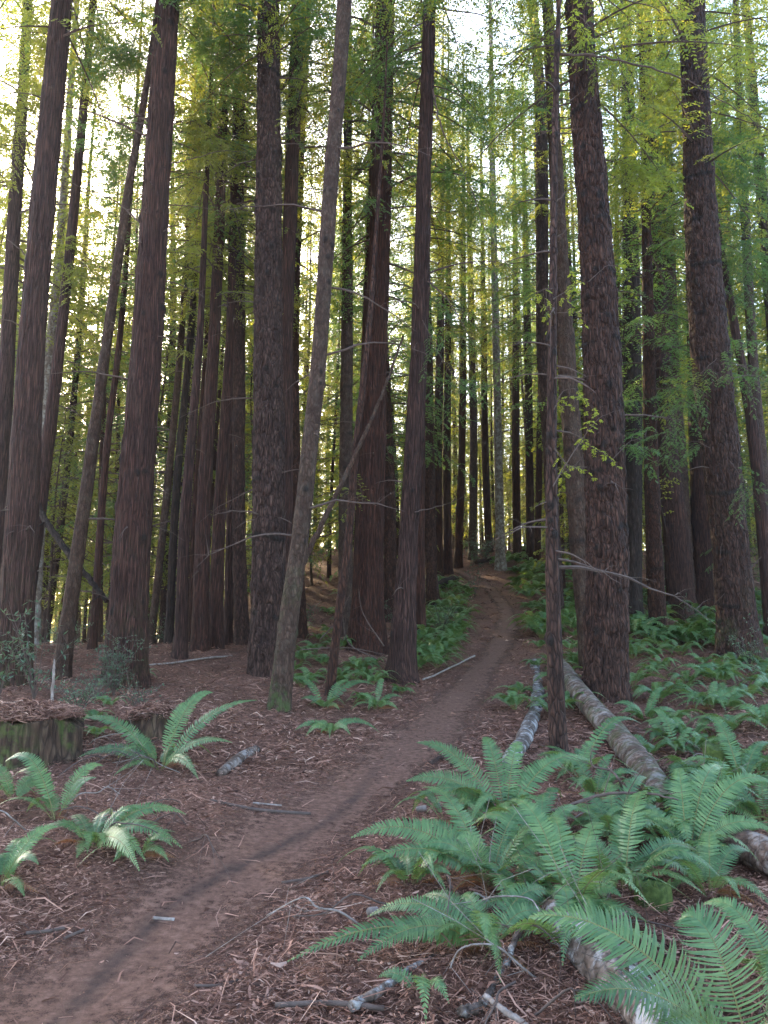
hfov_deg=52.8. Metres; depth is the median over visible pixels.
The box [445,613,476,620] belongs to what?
fern
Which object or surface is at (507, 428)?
conifer tree
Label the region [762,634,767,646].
fern
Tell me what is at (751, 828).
fern
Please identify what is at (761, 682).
fern
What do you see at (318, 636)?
fern
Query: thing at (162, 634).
shrub
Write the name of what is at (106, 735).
dead twig
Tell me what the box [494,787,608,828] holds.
fern
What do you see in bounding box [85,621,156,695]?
shrub
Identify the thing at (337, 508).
understory conifer
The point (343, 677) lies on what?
fern
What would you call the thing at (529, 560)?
fern
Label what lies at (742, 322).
conifer tree
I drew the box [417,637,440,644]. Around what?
fern
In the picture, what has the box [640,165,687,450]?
conifer tree
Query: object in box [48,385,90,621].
understory conifer
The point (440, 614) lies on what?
fern
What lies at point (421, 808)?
fallen stick
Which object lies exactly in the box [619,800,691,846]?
fern
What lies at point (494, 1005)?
dead twig
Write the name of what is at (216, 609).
redwood tree
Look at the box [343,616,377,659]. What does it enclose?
dead stick
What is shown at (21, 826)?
dead twig
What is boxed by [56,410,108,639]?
understory conifer
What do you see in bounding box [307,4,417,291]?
conifer tree
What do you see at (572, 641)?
fern
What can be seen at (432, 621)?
fern
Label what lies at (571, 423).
fir tree
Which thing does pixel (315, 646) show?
fern
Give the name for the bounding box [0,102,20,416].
conifer tree
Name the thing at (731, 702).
fern
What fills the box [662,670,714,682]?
fern
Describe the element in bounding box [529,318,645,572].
understory conifer
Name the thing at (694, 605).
fern
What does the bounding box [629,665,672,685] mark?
fern
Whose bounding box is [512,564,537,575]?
fern
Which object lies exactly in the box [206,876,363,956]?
dead twig
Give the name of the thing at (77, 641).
shrub
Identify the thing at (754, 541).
conifer tree
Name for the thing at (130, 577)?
redwood tree
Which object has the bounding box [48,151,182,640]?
conifer tree
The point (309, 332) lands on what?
conifer tree
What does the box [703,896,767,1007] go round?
fern
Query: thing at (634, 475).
fir tree
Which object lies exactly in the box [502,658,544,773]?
fallen log
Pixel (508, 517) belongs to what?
understory conifer
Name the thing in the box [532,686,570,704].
fern
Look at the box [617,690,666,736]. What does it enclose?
dead twig
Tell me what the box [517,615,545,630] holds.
fern
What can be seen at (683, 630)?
fern
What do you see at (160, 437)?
conifer tree
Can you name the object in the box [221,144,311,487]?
conifer tree
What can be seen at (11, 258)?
conifer tree
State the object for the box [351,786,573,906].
fern
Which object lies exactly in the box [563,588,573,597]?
fern
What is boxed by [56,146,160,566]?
conifer tree
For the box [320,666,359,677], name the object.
fern
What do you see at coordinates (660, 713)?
fern
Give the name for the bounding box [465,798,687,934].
fern
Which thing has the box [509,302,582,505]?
understory conifer
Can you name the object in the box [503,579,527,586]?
fern
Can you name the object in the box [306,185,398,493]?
conifer tree
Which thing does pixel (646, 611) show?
fern
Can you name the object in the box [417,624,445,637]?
fern
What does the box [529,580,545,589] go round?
fern
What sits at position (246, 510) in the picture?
understory conifer
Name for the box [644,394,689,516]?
understory conifer
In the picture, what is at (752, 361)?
conifer tree
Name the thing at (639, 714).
fern
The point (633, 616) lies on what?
fern
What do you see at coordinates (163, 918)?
fallen stick
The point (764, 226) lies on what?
conifer tree
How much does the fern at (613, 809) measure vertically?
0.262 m
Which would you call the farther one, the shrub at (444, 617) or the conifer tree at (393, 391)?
the conifer tree at (393, 391)
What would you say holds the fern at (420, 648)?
on the forest floor
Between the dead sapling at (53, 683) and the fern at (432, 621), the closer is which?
the dead sapling at (53, 683)
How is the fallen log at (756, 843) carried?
on the forest floor
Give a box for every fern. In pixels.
[0,764,37,802]
[0,824,56,895]
[2,751,102,820]
[50,802,185,870]
[78,829,174,865]
[79,690,254,779]
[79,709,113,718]
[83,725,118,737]
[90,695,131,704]
[288,881,560,981]
[293,673,326,687]
[293,676,373,709]
[294,660,312,670]
[295,643,320,652]
[295,650,315,661]
[295,667,326,676]
[295,717,378,736]
[296,640,330,651]
[303,654,341,665]
[307,632,329,640]
[316,606,334,611]
[316,672,362,685]
[319,624,332,632]
[320,635,355,648]
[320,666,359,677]
[339,656,384,669]
[340,658,382,669]
[345,845,489,891]
[346,690,377,701]
[347,678,399,708]
[348,666,384,678]
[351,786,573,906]
[353,670,396,683]
[363,657,386,662]
[377,966,448,1023]
[383,652,451,669]
[391,683,416,693]
[393,791,500,830]
[406,737,591,831]
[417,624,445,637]
[417,629,434,639]
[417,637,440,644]
[417,640,439,652]
[417,644,428,654]
[417,649,442,661]
[418,652,463,667]
[419,644,470,659]
[422,634,457,642]
[422,637,472,652]
[422,642,460,656]
[426,598,459,605]
[426,606,446,612]
[426,610,457,617]
[426,615,453,626]
[426,628,465,636]
[428,618,447,623]
[430,629,470,640]
[434,617,470,627]
[434,636,468,646]
[436,624,472,632]
[439,591,455,598]
[440,610,470,616]
[441,603,464,612]
[442,605,474,612]
[442,623,477,630]
[443,580,462,588]
[445,594,475,601]
[445,604,484,615]
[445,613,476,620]
[446,582,470,590]
[448,586,461,592]
[449,598,474,604]
[454,853,596,913]
[456,592,477,598]
[457,587,479,592]
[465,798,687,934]
[470,793,630,860]
[481,884,667,964]
[484,690,534,709]
[487,557,510,563]
[491,553,519,562]
[492,682,534,694]
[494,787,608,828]
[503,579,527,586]
[505,563,526,572]
[506,574,527,580]
[506,613,574,637]
[508,581,538,594]
[508,587,544,598]
[509,553,527,562]
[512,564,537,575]
[514,557,536,564]
[514,596,545,609]
[516,562,544,573]
[516,571,535,581]
[516,696,583,711]
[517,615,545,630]
[518,611,545,618]
[519,658,546,665]
[520,570,544,581]
[522,616,575,631]
[524,599,573,610]
[525,639,545,647]
[528,901,767,1023]
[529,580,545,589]
[532,671,581,683]
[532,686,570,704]
[533,653,570,659]
[537,716,640,779]
[538,611,545,622]
[546,692,602,708]
[551,790,721,899]
[557,754,640,801]
[561,608,575,624]
[561,613,576,629]
[562,628,576,637]
[562,640,577,649]
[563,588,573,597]
[563,592,573,601]
[563,650,577,656]
[563,655,578,665]
[564,637,577,647]
[565,573,572,580]
[566,582,572,588]
[568,775,686,842]
[582,805,693,836]
[601,773,758,815]
[606,763,767,886]
[615,687,675,720]
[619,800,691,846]
[629,626,685,643]
[629,637,657,642]
[629,643,656,658]
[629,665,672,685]
[630,613,644,631]
[630,613,683,637]
[631,661,678,673]
[631,682,693,702]
[632,640,666,649]
[632,643,676,657]
[633,734,684,754]
[638,655,682,666]
[640,626,678,639]
[641,831,767,907]
[642,718,700,742]
[644,605,683,613]
[645,610,681,618]
[646,708,708,721]
[648,639,704,654]
[649,715,723,739]
[651,639,678,646]
[652,708,701,754]
[658,755,724,779]
[661,679,707,692]
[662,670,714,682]
[664,625,714,642]
[664,760,767,798]
[666,630,708,643]
[667,615,712,627]
[670,663,743,681]
[670,681,753,711]
[671,730,743,752]
[680,601,715,615]
[681,716,767,787]
[682,620,715,638]
[684,653,722,662]
[686,713,766,732]
[687,614,713,625]
[691,664,749,682]
[697,634,714,645]
[698,610,715,620]
[700,632,714,643]
[700,809,767,838]
[703,693,747,707]
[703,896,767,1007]
[704,659,757,674]
[704,736,767,752]
[705,682,766,704]
[710,651,762,667]
[712,775,767,824]
[720,703,767,727]
[724,682,765,696]
[732,749,767,775]
[736,655,767,665]
[736,674,767,693]
[738,662,767,674]
[746,670,767,678]
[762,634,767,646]
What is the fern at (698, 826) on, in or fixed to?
on the forest floor
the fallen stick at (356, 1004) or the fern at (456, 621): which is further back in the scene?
the fern at (456, 621)
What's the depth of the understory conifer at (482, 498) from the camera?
61.10 m
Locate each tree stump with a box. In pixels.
[0,697,89,771]
[117,700,180,742]
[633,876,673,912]
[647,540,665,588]
[702,739,746,776]
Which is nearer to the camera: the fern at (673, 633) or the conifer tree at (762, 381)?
the fern at (673, 633)
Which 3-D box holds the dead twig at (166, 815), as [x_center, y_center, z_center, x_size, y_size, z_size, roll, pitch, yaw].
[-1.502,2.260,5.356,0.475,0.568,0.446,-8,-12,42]
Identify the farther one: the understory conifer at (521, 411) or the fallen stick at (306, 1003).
the understory conifer at (521, 411)
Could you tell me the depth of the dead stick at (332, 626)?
13.89 m
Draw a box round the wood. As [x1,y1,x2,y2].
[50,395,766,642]
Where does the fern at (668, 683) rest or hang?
on the forest floor
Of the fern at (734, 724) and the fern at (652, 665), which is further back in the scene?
the fern at (652, 665)
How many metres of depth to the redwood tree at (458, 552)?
37.99 m
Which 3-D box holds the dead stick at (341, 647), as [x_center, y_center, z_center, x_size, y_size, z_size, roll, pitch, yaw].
[-0.708,2.615,13.719,1.663,0.437,0.540,-3,-10,16]
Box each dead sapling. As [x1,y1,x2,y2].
[50,659,54,699]
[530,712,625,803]
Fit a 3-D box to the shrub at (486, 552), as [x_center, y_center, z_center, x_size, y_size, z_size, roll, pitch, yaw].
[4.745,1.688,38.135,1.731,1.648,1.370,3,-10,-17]
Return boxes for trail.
[0,568,519,1023]
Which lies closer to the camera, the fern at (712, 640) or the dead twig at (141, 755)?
the dead twig at (141, 755)
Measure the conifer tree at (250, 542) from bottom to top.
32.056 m
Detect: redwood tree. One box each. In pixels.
[0,0,179,687]
[0,0,187,603]
[0,0,302,688]
[48,0,244,681]
[78,6,255,645]
[83,0,311,651]
[87,0,310,659]
[103,38,229,643]
[105,0,351,648]
[119,15,284,643]
[144,0,395,569]
[164,6,341,644]
[171,75,298,644]
[280,0,477,590]
[280,0,518,655]
[331,0,550,684]
[336,0,523,637]
[360,8,489,605]
[389,15,499,575]
[391,27,502,574]
[402,46,513,568]
[432,66,533,559]
[451,80,523,551]
[467,74,535,556]
[474,66,581,562]
[485,62,580,563]
[576,0,745,620]
[610,0,762,612]
[637,0,767,644]
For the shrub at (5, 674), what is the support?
on the forest floor
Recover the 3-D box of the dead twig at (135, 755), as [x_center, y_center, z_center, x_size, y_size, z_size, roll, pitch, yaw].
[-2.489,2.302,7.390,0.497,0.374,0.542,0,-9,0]
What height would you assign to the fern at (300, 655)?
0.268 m
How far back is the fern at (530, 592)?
28.59 m
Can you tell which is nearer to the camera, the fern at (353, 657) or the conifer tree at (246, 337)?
the fern at (353, 657)
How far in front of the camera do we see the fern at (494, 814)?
5.30 m
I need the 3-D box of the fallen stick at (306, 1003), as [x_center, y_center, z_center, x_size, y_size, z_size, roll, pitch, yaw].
[-0.231,2.099,3.292,0.469,0.034,0.048,-1,-9,6]
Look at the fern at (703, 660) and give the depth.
16.32 m
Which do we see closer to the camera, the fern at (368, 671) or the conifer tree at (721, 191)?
the fern at (368, 671)
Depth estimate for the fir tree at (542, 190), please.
26.01 m
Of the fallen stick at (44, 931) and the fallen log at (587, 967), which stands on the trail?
the fallen stick at (44, 931)
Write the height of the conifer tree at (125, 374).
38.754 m
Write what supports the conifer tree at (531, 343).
on the forest floor
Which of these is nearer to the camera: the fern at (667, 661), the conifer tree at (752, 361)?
the fern at (667, 661)
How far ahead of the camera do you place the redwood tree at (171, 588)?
21.99 m
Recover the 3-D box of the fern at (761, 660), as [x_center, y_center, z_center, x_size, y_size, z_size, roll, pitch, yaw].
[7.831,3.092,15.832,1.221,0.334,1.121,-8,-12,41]
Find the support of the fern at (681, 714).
on the forest floor
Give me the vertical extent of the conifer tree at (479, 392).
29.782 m
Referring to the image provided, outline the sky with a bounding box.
[0,0,767,633]
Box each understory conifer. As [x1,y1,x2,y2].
[41,386,109,642]
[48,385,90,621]
[51,512,107,640]
[51,581,61,629]
[55,378,116,642]
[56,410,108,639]
[75,275,215,590]
[148,467,174,621]
[153,519,159,643]
[210,349,320,622]
[210,404,251,585]
[245,352,335,583]
[246,451,251,568]
[246,467,321,575]
[299,267,406,557]
[300,417,337,585]
[311,445,337,548]
[312,418,339,548]
[317,350,403,579]
[324,388,358,543]
[353,370,439,549]
[442,388,468,534]
[451,246,564,535]
[451,379,512,548]
[451,400,504,535]
[451,437,480,532]
[466,414,512,542]
[490,412,525,549]
[494,380,567,531]
[502,444,544,543]
[503,348,563,528]
[504,423,543,546]
[508,452,545,540]
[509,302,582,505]
[521,446,545,545]
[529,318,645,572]
[541,436,565,547]
[541,445,570,555]
[564,408,662,568]
[642,412,661,581]
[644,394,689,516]
[688,321,767,571]
[700,412,760,598]
[734,335,767,545]
[738,361,767,529]
[758,342,767,408]
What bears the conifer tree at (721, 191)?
on the forest floor
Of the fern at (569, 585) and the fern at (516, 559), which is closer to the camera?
the fern at (569, 585)
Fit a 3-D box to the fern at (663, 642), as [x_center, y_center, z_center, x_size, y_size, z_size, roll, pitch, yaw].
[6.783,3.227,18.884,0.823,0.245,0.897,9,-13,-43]
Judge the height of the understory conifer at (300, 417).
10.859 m
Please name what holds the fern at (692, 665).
on the forest floor
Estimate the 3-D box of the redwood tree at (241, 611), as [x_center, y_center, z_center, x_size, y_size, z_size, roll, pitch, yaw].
[-3.728,-8.847,21.196,5.114,25.350,5.676,5,-10,-27]
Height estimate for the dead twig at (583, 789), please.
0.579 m
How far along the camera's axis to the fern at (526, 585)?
29.34 m
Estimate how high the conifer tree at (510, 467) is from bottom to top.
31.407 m
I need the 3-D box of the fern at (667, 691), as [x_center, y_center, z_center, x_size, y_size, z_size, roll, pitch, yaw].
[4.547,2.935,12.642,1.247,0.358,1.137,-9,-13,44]
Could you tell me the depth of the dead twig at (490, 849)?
4.62 m
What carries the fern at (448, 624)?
on the forest floor
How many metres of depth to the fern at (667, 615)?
23.13 m
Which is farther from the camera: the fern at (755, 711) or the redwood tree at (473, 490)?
the redwood tree at (473, 490)
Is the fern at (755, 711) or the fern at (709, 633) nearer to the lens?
the fern at (755, 711)
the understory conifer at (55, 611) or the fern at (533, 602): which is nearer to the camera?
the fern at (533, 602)
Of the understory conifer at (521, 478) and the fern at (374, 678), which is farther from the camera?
the understory conifer at (521, 478)
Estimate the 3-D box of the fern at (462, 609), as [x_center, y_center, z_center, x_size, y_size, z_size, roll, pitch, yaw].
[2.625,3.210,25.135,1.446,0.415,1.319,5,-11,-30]
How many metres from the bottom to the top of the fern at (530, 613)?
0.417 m
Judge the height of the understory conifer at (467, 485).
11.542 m
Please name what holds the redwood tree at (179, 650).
on the forest floor
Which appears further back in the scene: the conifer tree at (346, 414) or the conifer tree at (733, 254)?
the conifer tree at (733, 254)
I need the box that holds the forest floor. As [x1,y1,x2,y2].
[0,548,767,1023]
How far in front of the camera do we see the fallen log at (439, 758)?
8.39 m
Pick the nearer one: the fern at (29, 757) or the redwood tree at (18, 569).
the fern at (29, 757)
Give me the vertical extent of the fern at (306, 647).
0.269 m
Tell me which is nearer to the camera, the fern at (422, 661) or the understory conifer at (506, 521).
the fern at (422, 661)
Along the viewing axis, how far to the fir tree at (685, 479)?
26.94 m
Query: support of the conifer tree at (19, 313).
on the forest floor
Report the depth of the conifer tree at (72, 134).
35.55 m
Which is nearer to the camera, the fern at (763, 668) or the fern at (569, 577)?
the fern at (763, 668)
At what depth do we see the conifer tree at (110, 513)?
36.40 m
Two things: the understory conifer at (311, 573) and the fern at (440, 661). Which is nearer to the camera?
the fern at (440, 661)
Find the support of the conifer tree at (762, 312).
on the forest floor
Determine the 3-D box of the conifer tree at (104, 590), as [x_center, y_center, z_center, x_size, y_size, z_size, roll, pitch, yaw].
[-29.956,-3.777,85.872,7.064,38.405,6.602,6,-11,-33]
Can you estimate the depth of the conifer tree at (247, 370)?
30.50 m
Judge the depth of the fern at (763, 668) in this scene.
15.04 m
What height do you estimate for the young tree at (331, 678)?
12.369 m
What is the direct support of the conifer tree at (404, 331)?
on the forest floor
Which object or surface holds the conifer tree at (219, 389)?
on the forest floor
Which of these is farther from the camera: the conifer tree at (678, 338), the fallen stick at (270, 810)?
the conifer tree at (678, 338)
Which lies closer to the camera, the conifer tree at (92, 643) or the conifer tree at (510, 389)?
the conifer tree at (92, 643)
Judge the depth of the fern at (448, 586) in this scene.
30.94 m
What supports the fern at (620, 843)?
on the forest floor
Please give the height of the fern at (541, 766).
0.612 m
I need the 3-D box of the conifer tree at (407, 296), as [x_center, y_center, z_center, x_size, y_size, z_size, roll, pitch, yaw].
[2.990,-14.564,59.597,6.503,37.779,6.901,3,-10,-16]
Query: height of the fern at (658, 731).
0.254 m
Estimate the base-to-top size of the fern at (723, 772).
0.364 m
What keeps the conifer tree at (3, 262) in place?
on the forest floor
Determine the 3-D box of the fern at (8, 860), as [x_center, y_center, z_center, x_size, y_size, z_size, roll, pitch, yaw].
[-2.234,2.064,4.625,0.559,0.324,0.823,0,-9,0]
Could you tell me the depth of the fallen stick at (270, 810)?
6.38 m
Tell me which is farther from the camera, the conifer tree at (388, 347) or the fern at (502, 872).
the conifer tree at (388, 347)
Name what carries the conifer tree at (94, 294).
on the forest floor
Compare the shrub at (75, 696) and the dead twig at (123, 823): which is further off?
the shrub at (75, 696)
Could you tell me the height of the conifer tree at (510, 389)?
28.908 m
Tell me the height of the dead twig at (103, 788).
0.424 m
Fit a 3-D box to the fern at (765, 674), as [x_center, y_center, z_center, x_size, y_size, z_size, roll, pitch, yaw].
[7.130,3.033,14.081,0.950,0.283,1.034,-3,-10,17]
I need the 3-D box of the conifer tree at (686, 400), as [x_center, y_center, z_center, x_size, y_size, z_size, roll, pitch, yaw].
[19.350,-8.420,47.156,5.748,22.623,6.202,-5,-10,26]
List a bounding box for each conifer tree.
[0,0,145,567]
[0,0,166,644]
[0,6,121,439]
[0,9,111,516]
[0,27,168,642]
[0,67,16,380]
[0,83,19,322]
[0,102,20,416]
[0,108,30,376]
[0,219,49,565]
[16,113,97,602]
[41,160,114,624]
[47,76,183,641]
[47,173,99,442]
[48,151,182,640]
[48,185,127,642]
[51,78,210,585]
[51,272,128,643]
[53,552,61,641]
[55,198,125,553]
[55,263,161,614]
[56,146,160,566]
[58,251,111,606]
[63,161,133,642]
[64,150,114,549]
[79,206,213,604]
[81,553,108,637]
[82,190,134,553]
[83,22,302,614]
[85,0,177,649]
[93,210,162,431]
[94,37,222,642]
[97,88,252,600]
[103,381,121,635]
[111,397,176,615]
[114,203,178,421]
[154,189,253,571]
[156,117,185,535]
[160,111,254,545]
[168,0,394,639]
[189,7,339,484]
[199,72,282,609]
[200,41,302,453]
[218,149,305,522]
[220,81,329,470]
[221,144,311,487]
[246,449,252,593]
[280,1,450,638]
[280,109,339,452]
[299,137,356,512]
[299,149,340,432]
[299,165,361,549]
[299,212,360,577]
[299,265,326,417]
[300,78,475,621]
[300,129,403,546]
[302,73,402,443]
[302,204,339,464]
[302,275,340,548]
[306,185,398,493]
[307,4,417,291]
[316,168,450,554]
[317,164,434,526]
[320,172,360,450]
[361,305,403,488]
[388,115,467,452]
[389,171,436,385]
[389,204,492,511]
[390,141,468,440]
[390,292,434,504]
[395,305,455,493]
[397,209,468,478]
[431,119,507,548]
[434,159,504,548]
[445,0,535,570]
[450,67,642,595]
[452,315,525,547]
[454,263,501,547]
[456,199,510,538]
[457,221,534,493]
[466,355,493,547]
[476,203,537,465]
[479,281,523,549]
[488,119,536,543]
[488,207,537,549]
[489,313,523,549]
[516,64,643,511]
[520,265,545,548]
[521,1,642,450]
[530,0,767,638]
[534,100,641,414]
[534,405,568,546]
[557,191,642,390]
[560,0,689,475]
[581,151,643,513]
[622,207,689,480]
[640,4,767,426]
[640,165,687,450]
[652,0,767,501]
[673,0,767,360]
[675,224,688,461]
[676,37,766,355]
[676,58,767,410]
[677,3,764,441]
[677,220,750,474]
[684,40,767,444]
[727,0,767,428]
[733,326,767,523]
[734,161,767,500]
[736,236,767,407]
[736,243,765,542]
[740,354,766,545]
[742,163,767,446]
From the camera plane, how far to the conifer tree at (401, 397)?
51.68 m
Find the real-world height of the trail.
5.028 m
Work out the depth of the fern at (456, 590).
29.95 m
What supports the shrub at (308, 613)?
on the forest floor
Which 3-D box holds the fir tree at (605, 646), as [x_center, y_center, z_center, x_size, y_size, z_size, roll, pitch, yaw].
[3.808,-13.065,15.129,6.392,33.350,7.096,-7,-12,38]
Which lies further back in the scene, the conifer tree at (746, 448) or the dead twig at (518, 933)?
the conifer tree at (746, 448)
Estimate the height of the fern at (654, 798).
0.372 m
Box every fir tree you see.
[159,0,377,678]
[184,0,436,712]
[395,0,762,704]
[441,0,664,670]
[455,0,618,623]
[489,0,766,752]
[524,0,767,661]
[529,0,730,616]
[602,4,767,608]
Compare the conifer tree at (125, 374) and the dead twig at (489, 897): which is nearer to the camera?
the dead twig at (489, 897)
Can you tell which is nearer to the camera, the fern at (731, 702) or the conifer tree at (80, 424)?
the fern at (731, 702)
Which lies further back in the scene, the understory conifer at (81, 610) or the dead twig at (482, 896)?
the understory conifer at (81, 610)
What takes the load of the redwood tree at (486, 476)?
on the forest floor
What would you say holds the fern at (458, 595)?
on the forest floor
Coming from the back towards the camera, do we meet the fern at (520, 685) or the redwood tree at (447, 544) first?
the redwood tree at (447, 544)
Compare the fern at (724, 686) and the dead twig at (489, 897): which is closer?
the dead twig at (489, 897)
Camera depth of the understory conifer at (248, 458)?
24.73 m
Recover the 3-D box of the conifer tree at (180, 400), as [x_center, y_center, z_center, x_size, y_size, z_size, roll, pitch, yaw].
[-8.780,-9.665,35.890,5.935,32.196,6.428,-8,-12,39]
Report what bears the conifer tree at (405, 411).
on the forest floor
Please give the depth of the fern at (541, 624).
21.28 m
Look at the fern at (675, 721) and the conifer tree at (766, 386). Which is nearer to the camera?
the fern at (675, 721)
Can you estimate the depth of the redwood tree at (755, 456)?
20.84 m
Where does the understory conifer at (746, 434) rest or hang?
on the forest floor
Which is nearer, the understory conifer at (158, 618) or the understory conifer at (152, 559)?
the understory conifer at (152, 559)
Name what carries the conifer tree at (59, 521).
on the forest floor
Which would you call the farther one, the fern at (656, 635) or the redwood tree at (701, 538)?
the redwood tree at (701, 538)
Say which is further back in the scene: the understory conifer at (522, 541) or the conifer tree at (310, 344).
the understory conifer at (522, 541)
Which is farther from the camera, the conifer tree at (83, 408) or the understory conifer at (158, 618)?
the understory conifer at (158, 618)
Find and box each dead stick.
[301,647,381,670]
[319,592,350,639]
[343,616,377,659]
[344,579,383,646]
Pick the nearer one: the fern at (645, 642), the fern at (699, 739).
the fern at (699, 739)
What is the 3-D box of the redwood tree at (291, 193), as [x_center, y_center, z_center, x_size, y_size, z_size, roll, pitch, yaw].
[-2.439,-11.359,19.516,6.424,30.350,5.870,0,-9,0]
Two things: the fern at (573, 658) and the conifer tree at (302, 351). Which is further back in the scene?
the conifer tree at (302, 351)
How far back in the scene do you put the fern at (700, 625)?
20.28 m
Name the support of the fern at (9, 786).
on the forest floor
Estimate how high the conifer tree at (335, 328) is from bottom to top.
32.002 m
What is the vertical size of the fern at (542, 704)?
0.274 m
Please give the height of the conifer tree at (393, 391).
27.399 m
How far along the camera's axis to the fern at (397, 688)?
13.40 m
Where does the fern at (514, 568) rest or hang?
on the forest floor
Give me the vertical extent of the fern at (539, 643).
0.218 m
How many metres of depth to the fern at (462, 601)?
26.63 m
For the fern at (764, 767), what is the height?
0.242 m
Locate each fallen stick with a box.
[26,926,64,934]
[63,928,84,939]
[149,655,231,665]
[152,916,174,920]
[193,971,257,987]
[210,799,310,814]
[253,802,281,806]
[275,1000,384,1010]
[281,870,327,882]
[348,952,439,1012]
[366,906,378,915]
[416,805,426,812]
[422,655,474,679]
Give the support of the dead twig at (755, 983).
on the forest floor
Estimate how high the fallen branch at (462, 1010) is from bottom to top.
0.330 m
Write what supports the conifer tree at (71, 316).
on the forest floor
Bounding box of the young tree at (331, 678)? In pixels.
[324,41,387,696]
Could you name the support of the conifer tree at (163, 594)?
on the forest floor
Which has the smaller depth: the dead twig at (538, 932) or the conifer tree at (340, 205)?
the dead twig at (538, 932)
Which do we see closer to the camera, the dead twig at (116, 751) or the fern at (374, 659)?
the dead twig at (116, 751)
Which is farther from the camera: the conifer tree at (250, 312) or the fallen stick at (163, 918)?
the conifer tree at (250, 312)
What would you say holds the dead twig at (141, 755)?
on the forest floor
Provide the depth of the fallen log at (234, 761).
8.13 m
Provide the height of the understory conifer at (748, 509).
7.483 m
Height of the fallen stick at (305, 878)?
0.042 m
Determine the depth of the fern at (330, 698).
11.93 m
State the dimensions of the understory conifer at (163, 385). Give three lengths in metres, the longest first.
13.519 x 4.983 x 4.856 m
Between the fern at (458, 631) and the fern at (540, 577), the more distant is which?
the fern at (540, 577)
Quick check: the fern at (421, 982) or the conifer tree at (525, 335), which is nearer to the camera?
the fern at (421, 982)
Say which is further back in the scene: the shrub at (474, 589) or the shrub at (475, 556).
the shrub at (475, 556)
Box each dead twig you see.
[0,810,27,834]
[17,741,103,830]
[60,740,139,774]
[71,756,135,800]
[88,727,126,744]
[91,759,151,824]
[93,758,175,846]
[95,736,155,769]
[96,724,142,762]
[98,719,179,772]
[127,762,180,825]
[131,794,185,835]
[188,834,233,885]
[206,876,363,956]
[281,864,400,940]
[412,852,535,1021]
[428,838,542,939]
[428,874,500,952]
[467,799,503,901]
[467,861,596,909]
[471,981,515,1023]
[485,853,622,1008]
[495,904,566,939]
[502,837,547,901]
[508,795,592,885]
[512,804,590,957]
[533,948,692,1023]
[543,872,715,955]
[550,942,730,1023]
[558,761,594,827]
[585,799,611,900]
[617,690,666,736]
[702,684,760,737]
[731,980,767,1023]
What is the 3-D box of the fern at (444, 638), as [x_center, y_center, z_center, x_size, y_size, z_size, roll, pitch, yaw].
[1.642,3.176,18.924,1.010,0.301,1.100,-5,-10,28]
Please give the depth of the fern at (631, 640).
18.68 m
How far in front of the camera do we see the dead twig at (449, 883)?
3.97 m
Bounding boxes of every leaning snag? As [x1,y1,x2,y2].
[38,503,108,603]
[305,336,403,564]
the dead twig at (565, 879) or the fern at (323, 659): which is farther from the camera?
the fern at (323, 659)
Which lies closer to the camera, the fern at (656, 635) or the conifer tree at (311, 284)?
the fern at (656, 635)
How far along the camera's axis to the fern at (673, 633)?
19.76 m
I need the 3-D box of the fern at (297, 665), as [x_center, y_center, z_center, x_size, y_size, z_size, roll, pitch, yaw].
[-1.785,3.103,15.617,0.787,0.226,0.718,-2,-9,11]
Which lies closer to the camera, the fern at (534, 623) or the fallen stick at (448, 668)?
the fallen stick at (448, 668)
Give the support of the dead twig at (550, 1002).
on the forest floor
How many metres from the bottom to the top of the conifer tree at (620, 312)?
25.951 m
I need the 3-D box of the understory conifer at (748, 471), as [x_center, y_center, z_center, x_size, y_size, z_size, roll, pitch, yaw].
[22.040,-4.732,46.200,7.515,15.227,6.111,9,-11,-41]
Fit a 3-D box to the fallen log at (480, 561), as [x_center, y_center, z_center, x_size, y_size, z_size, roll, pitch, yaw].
[6.261,2.237,39.600,5.440,1.336,0.620,9,-13,-44]
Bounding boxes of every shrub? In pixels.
[0,598,79,698]
[0,608,32,694]
[31,662,116,709]
[39,619,92,661]
[43,656,130,700]
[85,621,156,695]
[101,672,167,705]
[149,618,174,643]
[306,603,320,621]
[384,598,392,628]
[427,601,465,632]
[461,541,487,565]
[466,557,485,596]
[467,530,494,561]
[680,593,715,621]
[727,611,767,670]
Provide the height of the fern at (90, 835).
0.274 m
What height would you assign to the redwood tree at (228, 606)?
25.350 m
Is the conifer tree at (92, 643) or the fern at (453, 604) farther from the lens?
the fern at (453, 604)
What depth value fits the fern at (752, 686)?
12.46 m
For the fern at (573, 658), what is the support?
on the forest floor
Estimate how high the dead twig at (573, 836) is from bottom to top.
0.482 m
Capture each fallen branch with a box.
[457,902,530,1018]
[483,750,684,817]
[483,993,527,1023]
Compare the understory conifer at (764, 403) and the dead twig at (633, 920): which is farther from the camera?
the understory conifer at (764, 403)
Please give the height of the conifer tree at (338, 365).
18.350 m
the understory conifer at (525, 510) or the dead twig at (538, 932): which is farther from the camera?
the understory conifer at (525, 510)
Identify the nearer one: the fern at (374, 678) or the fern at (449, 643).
the fern at (374, 678)
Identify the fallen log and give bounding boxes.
[216,745,259,775]
[428,755,455,763]
[438,576,458,589]
[475,550,524,563]
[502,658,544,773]
[541,899,682,1023]
[563,659,702,872]
[687,806,767,875]
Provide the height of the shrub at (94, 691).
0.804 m

